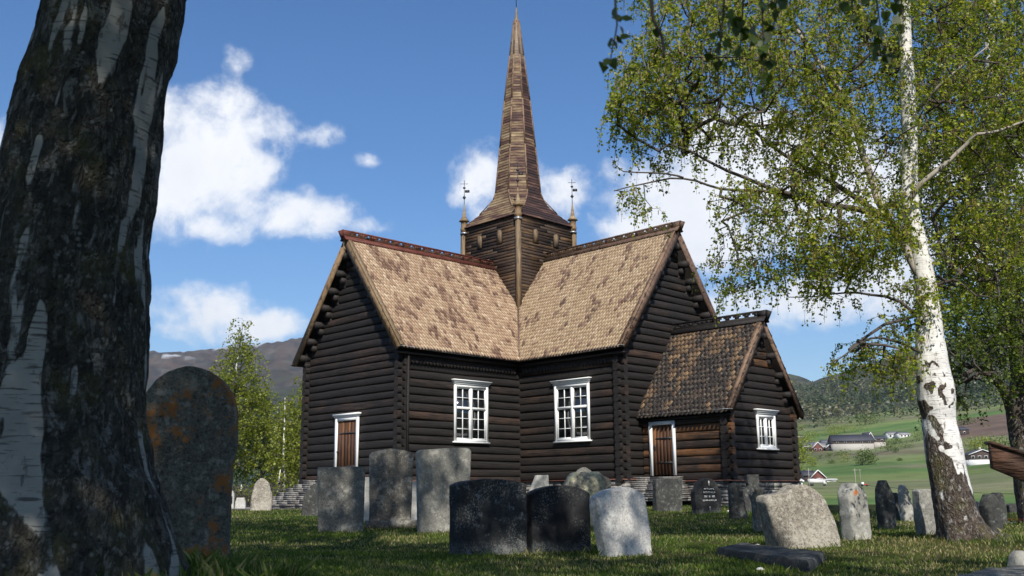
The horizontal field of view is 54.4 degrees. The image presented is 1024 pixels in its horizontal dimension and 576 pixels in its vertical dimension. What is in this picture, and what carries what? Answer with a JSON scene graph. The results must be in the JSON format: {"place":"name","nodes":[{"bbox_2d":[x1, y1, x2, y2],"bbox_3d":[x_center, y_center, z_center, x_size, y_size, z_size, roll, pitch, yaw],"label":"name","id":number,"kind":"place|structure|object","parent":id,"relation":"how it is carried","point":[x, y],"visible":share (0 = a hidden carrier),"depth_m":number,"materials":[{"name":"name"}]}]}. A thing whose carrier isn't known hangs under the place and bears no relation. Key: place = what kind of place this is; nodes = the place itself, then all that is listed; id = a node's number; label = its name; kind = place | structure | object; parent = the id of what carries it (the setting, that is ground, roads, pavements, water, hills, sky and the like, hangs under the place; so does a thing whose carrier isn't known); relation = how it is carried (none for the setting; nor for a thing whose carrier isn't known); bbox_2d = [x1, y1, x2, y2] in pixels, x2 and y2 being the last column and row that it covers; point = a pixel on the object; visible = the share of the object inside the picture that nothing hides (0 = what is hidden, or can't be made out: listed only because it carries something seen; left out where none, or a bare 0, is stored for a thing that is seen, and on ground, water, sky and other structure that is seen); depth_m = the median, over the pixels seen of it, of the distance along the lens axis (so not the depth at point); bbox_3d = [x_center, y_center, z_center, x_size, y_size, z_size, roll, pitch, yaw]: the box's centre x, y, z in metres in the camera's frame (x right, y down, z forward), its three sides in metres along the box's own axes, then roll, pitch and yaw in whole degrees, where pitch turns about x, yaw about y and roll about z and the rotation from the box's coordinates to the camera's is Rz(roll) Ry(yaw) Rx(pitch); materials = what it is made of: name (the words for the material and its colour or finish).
{"place":"outdoors","nodes":[
{"label":"outdoors","id":0,"kind":"place"},
{"bbox_2d":[0,0,1023,380],"label":"sky","id":1,"kind":"structure","parent":0,"point":[290,125],"materials":[{"name":"blue"}]},
{"bbox_2d":[26,505,1023,575],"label":"grass","id":2,"kind":"structure","parent":0,"point":[214,563],"depth_m":10.36,"materials":[{"name":"green plant"}]},
{"bbox_2d":[146,337,1023,575],"bbox_3d":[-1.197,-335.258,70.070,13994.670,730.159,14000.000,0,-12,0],"label":"ground","id":3,"kind":"structure","parent":0,"point":[910,471],"depth_m":450.33,"materials":[{"name":"green plant"}]},
{"bbox_2d":[146,366,238,559],"bbox_3d":[-2.575,1.486,7.867,0.755,1.728,0.218,1,-12,-8],"label":"gravestone","id":4,"kind":"object","parent":3,"relation":"on","point":[192,413],"visible":0.71,"depth_m":7.82,"materials":[{"name":"grey stone"}]},
{"bbox_2d":[231,490,234,507],"bbox_3d":[-10.387,7.865,36.673,0.304,0.831,0.186,0,-12,-4],"label":"memorial","id":5,"kind":"object","parent":3,"relation":"on","point":[233,499],"visible":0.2,"depth_m":36.64,"materials":[{"name":"stone"}]},
{"bbox_2d":[233,451,241,487],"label":"birch tree","id":6,"kind":"object","parent":3,"relation":"on","point":[236,466],"visible":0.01,"depth_m":51.76,"materials":[{"name":"green plant"}]},
{"bbox_2d":[235,498,245,507],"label":"gravestone","id":7,"kind":"object","parent":3,"relation":"on","point":[240,502],"visible":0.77,"depth_m":36.58,"materials":[{"name":"stone"}]},
{"bbox_2d":[209,318,275,480],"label":"birch tree","id":8,"kind":"object","parent":3,"relation":"on","point":[249,398],"visible":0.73,"depth_m":49.81,"materials":[{"name":"green plant"}]},
{"bbox_2d":[232,484,253,506],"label":"bush","id":9,"kind":"object","parent":3,"relation":"on","point":[246,492],"visible":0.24,"depth_m":44.93,"materials":[{"name":"green plant"}]},
{"bbox_2d":[235,495,276,506],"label":"picket fence","id":10,"kind":"object","parent":3,"relation":"on","point":[247,498],"visible":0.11,"depth_m":42.91,"materials":[{"name":"grey wood"}]},
{"bbox_2d":[250,478,272,510],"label":"gravestone","id":11,"kind":"object","parent":3,"relation":"on","point":[261,497],"visible":0.91,"depth_m":33.13,"materials":[{"name":"beige stone"}]},
{"bbox_2d":[233,382,299,489],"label":"birch tree","id":12,"kind":"object","parent":3,"relation":"on","point":[261,463],"visible":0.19,"depth_m":53.18,"materials":[{"name":"green plant"}]},
{"bbox_2d":[233,397,300,488],"bbox_3d":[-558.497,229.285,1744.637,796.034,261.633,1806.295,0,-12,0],"label":"valley side woods","id":13,"kind":"object","parent":3,"relation":"on","point":[246,482],"visible":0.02,"depth_m":1001.38,"materials":[{"name":"green plant"}]},
{"bbox_2d":[251,469,293,496],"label":"bush","id":14,"kind":"object","parent":3,"relation":"on","point":[278,486],"visible":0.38,"depth_m":43.59,"materials":[{"name":"green plant"}]},
{"bbox_2d":[252,399,300,491],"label":"birch tree","id":15,"kind":"object","parent":3,"relation":"on","point":[284,462],"visible":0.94,"depth_m":46.30,"materials":[{"name":"green plant"}]},
{"bbox_2d":[265,376,302,487],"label":"birch tree","id":16,"kind":"object","parent":3,"relation":"on","point":[298,412],"visible":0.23,"depth_m":49.12,"materials":[{"name":"green plant"}]},
{"bbox_2d":[302,483,317,515],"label":"gravestone","id":17,"kind":"object","parent":3,"relation":"on","point":[310,503],"visible":0.46,"depth_m":26.28,"materials":[{"name":"stone"}]},
{"bbox_2d":[317,467,364,531],"bbox_3d":[-3.002,3.789,17.470,0.831,1.280,0.151,1,-12,-14],"label":"gravestone","id":18,"kind":"object","parent":3,"relation":"on","point":[341,495],"visible":0.93,"depth_m":17.42,"materials":[{"name":"grey stone"}]},
{"bbox_2d":[364,477,368,522],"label":"gravestone","id":19,"kind":"object","parent":3,"relation":"on","point":[366,508],"visible":0.31,"depth_m":20.98,"materials":[{"name":"stone"}]},
{"bbox_2d":[366,449,416,528],"bbox_3d":[-2.268,3.847,18.883,0.972,1.568,0.316,2,-12,-10],"label":"gravestone","id":20,"kind":"object","parent":3,"relation":"on","point":[390,484],"visible":0.98,"depth_m":18.81,"materials":[{"name":"grey stone"}]},
{"bbox_2d":[411,481,416,519],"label":"gravestone","id":21,"kind":"object","parent":3,"relation":"on","point":[414,507],"visible":0.23,"depth_m":21.45,"materials":[{"name":"stone"}]},
{"bbox_2d":[416,448,470,532],"bbox_3d":[-1.178,3.553,17.092,0.975,1.596,0.180,5,-13,-23],"label":"gravestone","id":22,"kind":"object","parent":3,"relation":"on","point":[439,472],"visible":0.76,"depth_m":16.99,"materials":[{"name":"grey stone"}]},
{"bbox_2d":[0,0,916,575],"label":"birch tree","id":23,"kind":"object","parent":3,"relation":"on","point":[80,168],"visible":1,"depth_m":4.30,"materials":[{"name":"brown plant"}]},
{"bbox_2d":[449,479,526,555],"bbox_3d":[-0.256,2.622,10.950,0.903,1.022,0.224,7,-14,-31],"label":"gravestone","id":24,"kind":"object","parent":3,"relation":"on","point":[488,514],"visible":0.88,"depth_m":10.85,"materials":[{"name":"black stone"}]},
{"bbox_2d":[272,0,804,508],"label":"log church","id":25,"kind":"structure","parent":3,"relation":"on","point":[524,338],"depth_m":38.94,"materials":[{"name":"brown wood"}]},
{"bbox_2d":[332,412,360,466],"bbox_3d":[-6.382,6.112,38.459,0.240,2.504,1.724,11,-16,-43],"label":"door","id":26,"kind":"structure","parent":25,"relation":"in","point":[346,441],"depth_m":38.50,"materials":[{"name":"brown wood"}]},
{"bbox_2d":[451,379,491,443],"bbox_3d":[-1.586,4.813,38.681,1.984,2.420,0.290,11,-16,-43],"label":"window","id":27,"kind":"structure","parent":25,"relation":"in","point":[470,396],"depth_m":38.70,"materials":[{"name":"white paint"}]},
{"bbox_2d":[550,377,591,442],"bbox_3d":[2.319,4.740,38.483,0.290,2.420,2.039,11,-16,-43],"label":"window","id":28,"kind":"structure","parent":25,"relation":"in","point":[572,423],"depth_m":38.50,"materials":[{"name":"white paint"}]},
{"bbox_2d":[648,420,676,475],"bbox_3d":[5.569,5.896,36.596,0.158,1.970,1.180,11,-16,-43],"label":"door","id":29,"kind":"structure","parent":25,"relation":"in","point":[662,434],"depth_m":36.58,"materials":[{"name":"brown wood"}]},
{"bbox_2d":[752,408,778,449],"bbox_3d":[9.292,5.181,36.363,1.463,1.457,0.290,11,-16,-43],"label":"window","id":30,"kind":"structure","parent":25,"relation":"in","point":[765,419],"depth_m":36.35,"materials":[{"name":"white paint"}]},
{"bbox_2d":[529,475,548,490],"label":"gravestone","id":31,"kind":"object","parent":3,"relation":"on","point":[539,481],"visible":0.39,"depth_m":20.59,"materials":[{"name":"stone"}]},
{"bbox_2d":[526,485,590,553],"bbox_3d":[0.530,2.744,11.355,0.772,0.968,0.192,6,-13,-27],"label":"gravestone","id":32,"kind":"object","parent":3,"relation":"on","point":[558,518],"visible":0.82,"depth_m":11.28,"materials":[{"name":"black stone"}]},
{"bbox_2d":[576,467,591,471],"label":"gravestone","id":33,"kind":"object","parent":3,"relation":"on","point":[583,469],"visible":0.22,"depth_m":24.53,"materials":[{"name":"grey stone"}]},
{"bbox_2d":[564,472,604,524],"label":"gravestone","id":34,"kind":"object","parent":3,"relation":"on","point":[591,483],"visible":0.46,"depth_m":18.98,"materials":[{"name":"grey stone"}]},
{"bbox_2d":[604,476,610,489],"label":"gravestone","id":35,"kind":"object","parent":3,"relation":"on","point":[607,482],"visible":0.14,"depth_m":21.55,"materials":[{"name":"stone"}]},
{"bbox_2d":[589,487,651,556],"bbox_3d":[1.190,2.648,10.837,0.705,0.938,0.202,6,-18,-29],"label":"gravestone","id":36,"kind":"object","parent":3,"relation":"on","point":[619,516],"visible":0.88,"depth_m":10.77,"materials":[{"name":"white stone"}]},
{"bbox_2d":[652,479,682,511],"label":"gravestone","id":37,"kind":"object","parent":3,"relation":"on","point":[667,494],"visible":0.88,"depth_m":27.74,"materials":[{"name":"stone"}]},
{"bbox_2d":[690,478,721,513],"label":"gravestone","id":38,"kind":"object","parent":3,"relation":"on","point":[705,493],"visible":0.86,"depth_m":25.75,"materials":[{"name":"black stone"}]},
{"bbox_2d":[728,484,747,519],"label":"gravestone","id":39,"kind":"object","parent":3,"relation":"on","point":[737,507],"visible":0.9,"depth_m":21.50,"materials":[{"name":"stone"}]},
{"bbox_2d":[742,475,760,511],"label":"gravestone","id":40,"kind":"object","parent":3,"relation":"on","point":[751,481],"visible":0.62,"depth_m":26.37,"materials":[{"name":"stone"}]},
{"bbox_2d":[748,488,764,531],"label":"gravestone","id":41,"kind":"object","parent":3,"relation":"on","point":[754,493],"visible":0.72,"depth_m":16.55,"materials":[{"name":"grey stone"}]},
{"bbox_2d":[717,542,825,572],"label":"lying slab","id":42,"kind":"structure","parent":3,"relation":"on","point":[806,560],"depth_m":9.64,"materials":[{"name":"stone"}]},
{"bbox_2d":[756,484,840,548],"bbox_3d":[3.530,2.917,12.275,1.047,0.967,0.513,3,-12,-18],"label":"gravestone","id":43,"kind":"object","parent":3,"relation":"on","point":[800,516],"visible":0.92,"depth_m":12.10,"materials":[{"name":"beige stone"}]},
{"bbox_2d":[791,381,809,459],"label":"birch tree","id":44,"kind":"object","parent":3,"relation":"on","point":[800,426],"visible":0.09,"depth_m":68.92,"materials":[{"name":"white plant"}]},
{"bbox_2d":[798,438,812,462],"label":"tree","id":45,"kind":"object","parent":3,"relation":"on","point":[803,458],"visible":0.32,"depth_m":562.23,"materials":[{"name":"green plant"}]},
{"bbox_2d":[798,433,815,441],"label":"tree","id":46,"kind":"object","parent":3,"relation":"on","point":[806,439],"visible":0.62,"depth_m":765.31,"materials":[{"name":"green plant"}]},
{"bbox_2d":[800,470,814,481],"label":"barn wing","id":47,"kind":"structure","parent":3,"relation":"on","point":[804,474],"depth_m":420.13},
{"bbox_2d":[595,0,1023,541],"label":"birch tree","id":48,"kind":"object","parent":3,"relation":"on","point":[957,515],"visible":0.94,"depth_m":12.79,"materials":[{"name":"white plant"}]},
{"bbox_2d":[805,455,817,466],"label":"tree","id":49,"kind":"object","parent":3,"relation":"on","point":[814,461],"visible":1,"depth_m":529.43,"materials":[{"name":"green plant"}]},
{"bbox_2d":[800,442,827,450],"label":"farmhouse","id":50,"kind":"object","parent":3,"relation":"on","point":[823,444],"visible":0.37,"depth_m":698.36,"materials":[{"name":"white paint"}]},
{"bbox_2d":[807,479,826,485],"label":"farmhouse","id":51,"kind":"object","parent":3,"relation":"on","point":[822,481],"visible":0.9,"depth_m":323.14,"materials":[{"name":"white paint"}]},
{"bbox_2d":[810,442,823,451],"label":"gable house","id":52,"kind":"structure","parent":3,"relation":"on","point":[816,446],"depth_m":688.57,"materials":[{"name":"white paint"}]},
{"bbox_2d":[810,470,826,478],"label":"barn","id":53,"kind":"structure","parent":3,"relation":"on","point":[817,474],"depth_m":415.31,"materials":[{"name":"white paint"}]},
{"bbox_2d":[804,448,850,458],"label":"hedgerow","id":54,"kind":"object","parent":3,"relation":"on","point":[830,454],"visible":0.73,"depth_m":616.00,"materials":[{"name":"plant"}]},
{"bbox_2d":[824,444,830,450],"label":"gable house","id":55,"kind":"structure","parent":3,"relation":"on","point":[827,447],"depth_m":689.98,"materials":[{"name":"white paint"}]},
{"bbox_2d":[797,414,874,427],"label":"hedgerow","id":56,"kind":"object","parent":3,"relation":"on","point":[823,422],"visible":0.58,"depth_m":978.79,"materials":[{"name":"green plant"}]},
{"bbox_2d":[834,453,853,461],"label":"tree","id":57,"kind":"object","parent":3,"relation":"on","point":[846,459],"visible":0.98,"depth_m":553.03,"materials":[{"name":"green plant"}]},
{"bbox_2d":[824,422,870,433],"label":"tree","id":58,"kind":"object","parent":3,"relation":"on","point":[842,428],"visible":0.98,"depth_m":857.17,"materials":[{"name":"green plant"}]},
{"bbox_2d":[827,434,873,450],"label":"barn","id":59,"kind":"structure","parent":3,"relation":"on","point":[843,442],"depth_m":682.51,"materials":[{"name":"white paint"}]},
{"bbox_2d":[837,483,871,539],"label":"gravestone","id":60,"kind":"object","parent":3,"relation":"on","point":[854,514],"visible":0.88,"depth_m":13.30,"materials":[{"name":"grey stone"}]},
{"bbox_2d":[853,445,878,464],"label":"tree","id":61,"kind":"object","parent":3,"relation":"on","point":[871,456],"visible":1,"depth_m":508.52,"materials":[{"name":"green plant"}]},
{"bbox_2d":[850,411,886,424],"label":"tree","id":62,"kind":"object","parent":3,"relation":"on","point":[865,419],"visible":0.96,"depth_m":908.61,"materials":[{"name":"green plant"}]},
{"bbox_2d":[873,436,885,447],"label":"barn","id":63,"kind":"structure","parent":3,"relation":"on","point":[878,439],"depth_m":691.30,"materials":[{"name":"white paint"}]},
{"bbox_2d":[875,480,896,529],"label":"gravestone","id":64,"kind":"object","parent":3,"relation":"on","point":[885,506],"visible":0.94,"depth_m":16.03,"materials":[{"name":"stone"}]},
{"bbox_2d":[879,440,901,450],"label":"tree","id":65,"kind":"object","parent":3,"relation":"on","point":[887,445],"visible":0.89,"depth_m":629.55,"materials":[{"name":"green plant"}]},
{"bbox_2d":[883,431,897,438],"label":"farmhouse","id":66,"kind":"object","parent":3,"relation":"on","point":[888,435],"visible":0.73,"depth_m":742.90,"materials":[{"name":"white paint"}]},
{"bbox_2d":[893,493,899,520],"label":"gravestone","id":67,"kind":"object","parent":3,"relation":"on","point":[897,505],"visible":0.52,"depth_m":19.94,"materials":[{"name":"stone"}]},
{"bbox_2d":[792,330,1009,427],"bbox_3d":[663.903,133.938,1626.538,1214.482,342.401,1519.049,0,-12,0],"label":"hillside woods","id":68,"kind":"object","parent":3,"relation":"on","point":[836,407],"visible":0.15,"depth_m":1202.10,"materials":[{"name":"green plant"}]},
{"bbox_2d":[894,432,909,437],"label":"farmhouse","id":69,"kind":"object","parent":3,"relation":"on","point":[901,434],"visible":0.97,"depth_m":732.43,"materials":[{"name":"white paint"}]},
{"bbox_2d":[886,436,919,443],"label":"hedgerow","id":70,"kind":"object","parent":3,"relation":"on","point":[896,438],"visible":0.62,"depth_m":687.63,"materials":[{"name":"green plant"}]},
{"bbox_2d":[801,476,1006,493],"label":"fence","id":71,"kind":"object","parent":3,"relation":"on","point":[869,485],"visible":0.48,"depth_m":129.70,"materials":[{"name":"wood"}]},
{"bbox_2d":[898,485,913,521],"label":"gravestone","id":72,"kind":"object","parent":3,"relation":"on","point":[906,512],"visible":0.94,"depth_m":19.45,"materials":[{"name":"grey stone"}]},
{"bbox_2d":[898,442,913,447],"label":"tree","id":73,"kind":"object","parent":3,"relation":"on","point":[902,444],"visible":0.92,"depth_m":631.98,"materials":[{"name":"green plant"}]},
{"bbox_2d":[911,430,922,439],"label":"tree","id":74,"kind":"object","parent":3,"relation":"on","point":[919,434],"visible":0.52,"depth_m":679.56,"materials":[{"name":"green plant"}]},
{"bbox_2d":[912,489,935,534],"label":"gravestone","id":75,"kind":"object","parent":3,"relation":"on","point":[924,518],"visible":0.56,"depth_m":13.55,"materials":[{"name":"grey stone"}]},
{"bbox_2d":[882,0,1023,522],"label":"birch tree","id":76,"kind":"object","parent":3,"relation":"on","point":[1012,393],"visible":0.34,"depth_m":18.66,"materials":[{"name":"green plant"}]},
{"bbox_2d":[958,427,969,435],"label":"barn","id":77,"kind":"structure","parent":3,"relation":"on","point":[963,430],"depth_m":661.67,"materials":[{"name":"white paint"}]},
{"bbox_2d":[956,416,975,425],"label":"tree","id":78,"kind":"object","parent":3,"relation":"on","point":[964,420],"visible":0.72,"depth_m":744.01,"materials":[{"name":"green plant"}]},
{"bbox_2d":[964,447,989,464],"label":"farmhouse","id":79,"kind":"object","parent":3,"relation":"on","point":[979,456],"visible":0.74,"depth_m":453.52,"materials":[{"name":"white paint"}]},
{"bbox_2d":[963,435,990,449],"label":"tree","id":80,"kind":"object","parent":3,"relation":"on","point":[978,444],"visible":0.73,"depth_m":549.60,"materials":[{"name":"green plant"}]},
{"bbox_2d":[957,565,1023,575],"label":"rock slab","id":81,"kind":"object","parent":3,"relation":"on","point":[1015,570],"visible":1,"depth_m":8.00,"materials":[{"name":"grey stone"}]},
{"bbox_2d":[979,494,1003,531],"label":"gravestone","id":82,"kind":"object","parent":3,"relation":"on","point":[990,509],"visible":0.67,"depth_m":13.37,"materials":[{"name":"stone"}]},
{"bbox_2d":[981,435,1006,442],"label":"tree","id":83,"kind":"object","parent":3,"relation":"on","point":[993,438],"visible":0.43,"depth_m":567.00,"materials":[{"name":"green plant"}]},
{"bbox_2d":[981,435,1009,448],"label":"tree","id":84,"kind":"object","parent":3,"relation":"on","point":[1001,437],"visible":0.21,"depth_m":535.04,"materials":[{"name":"green plant"}]},
{"bbox_2d":[991,492,1007,523],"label":"gravestone","id":85,"kind":"object","parent":3,"relation":"on","point":[999,496],"visible":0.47,"depth_m":17.48,"materials":[{"name":"stone"}]},
{"bbox_2d":[1006,503,1016,512],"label":"gravestone","id":86,"kind":"object","parent":3,"relation":"on","point":[1011,507],"visible":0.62,"depth_m":24.32,"materials":[{"name":"stone"}]},
{"bbox_2d":[1006,550,1023,566],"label":"field stone","id":87,"kind":"object","parent":3,"relation":"on","point":[1015,557],"visible":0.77,"depth_m":9.23,"materials":[{"name":"grey stone"}]},
{"bbox_2d":[984,441,1023,481],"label":"roof board","id":88,"kind":"object","parent":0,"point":[1006,460],"visible":1,"depth_m":8.87,"materials":[{"name":"brown wood"}]}
]}

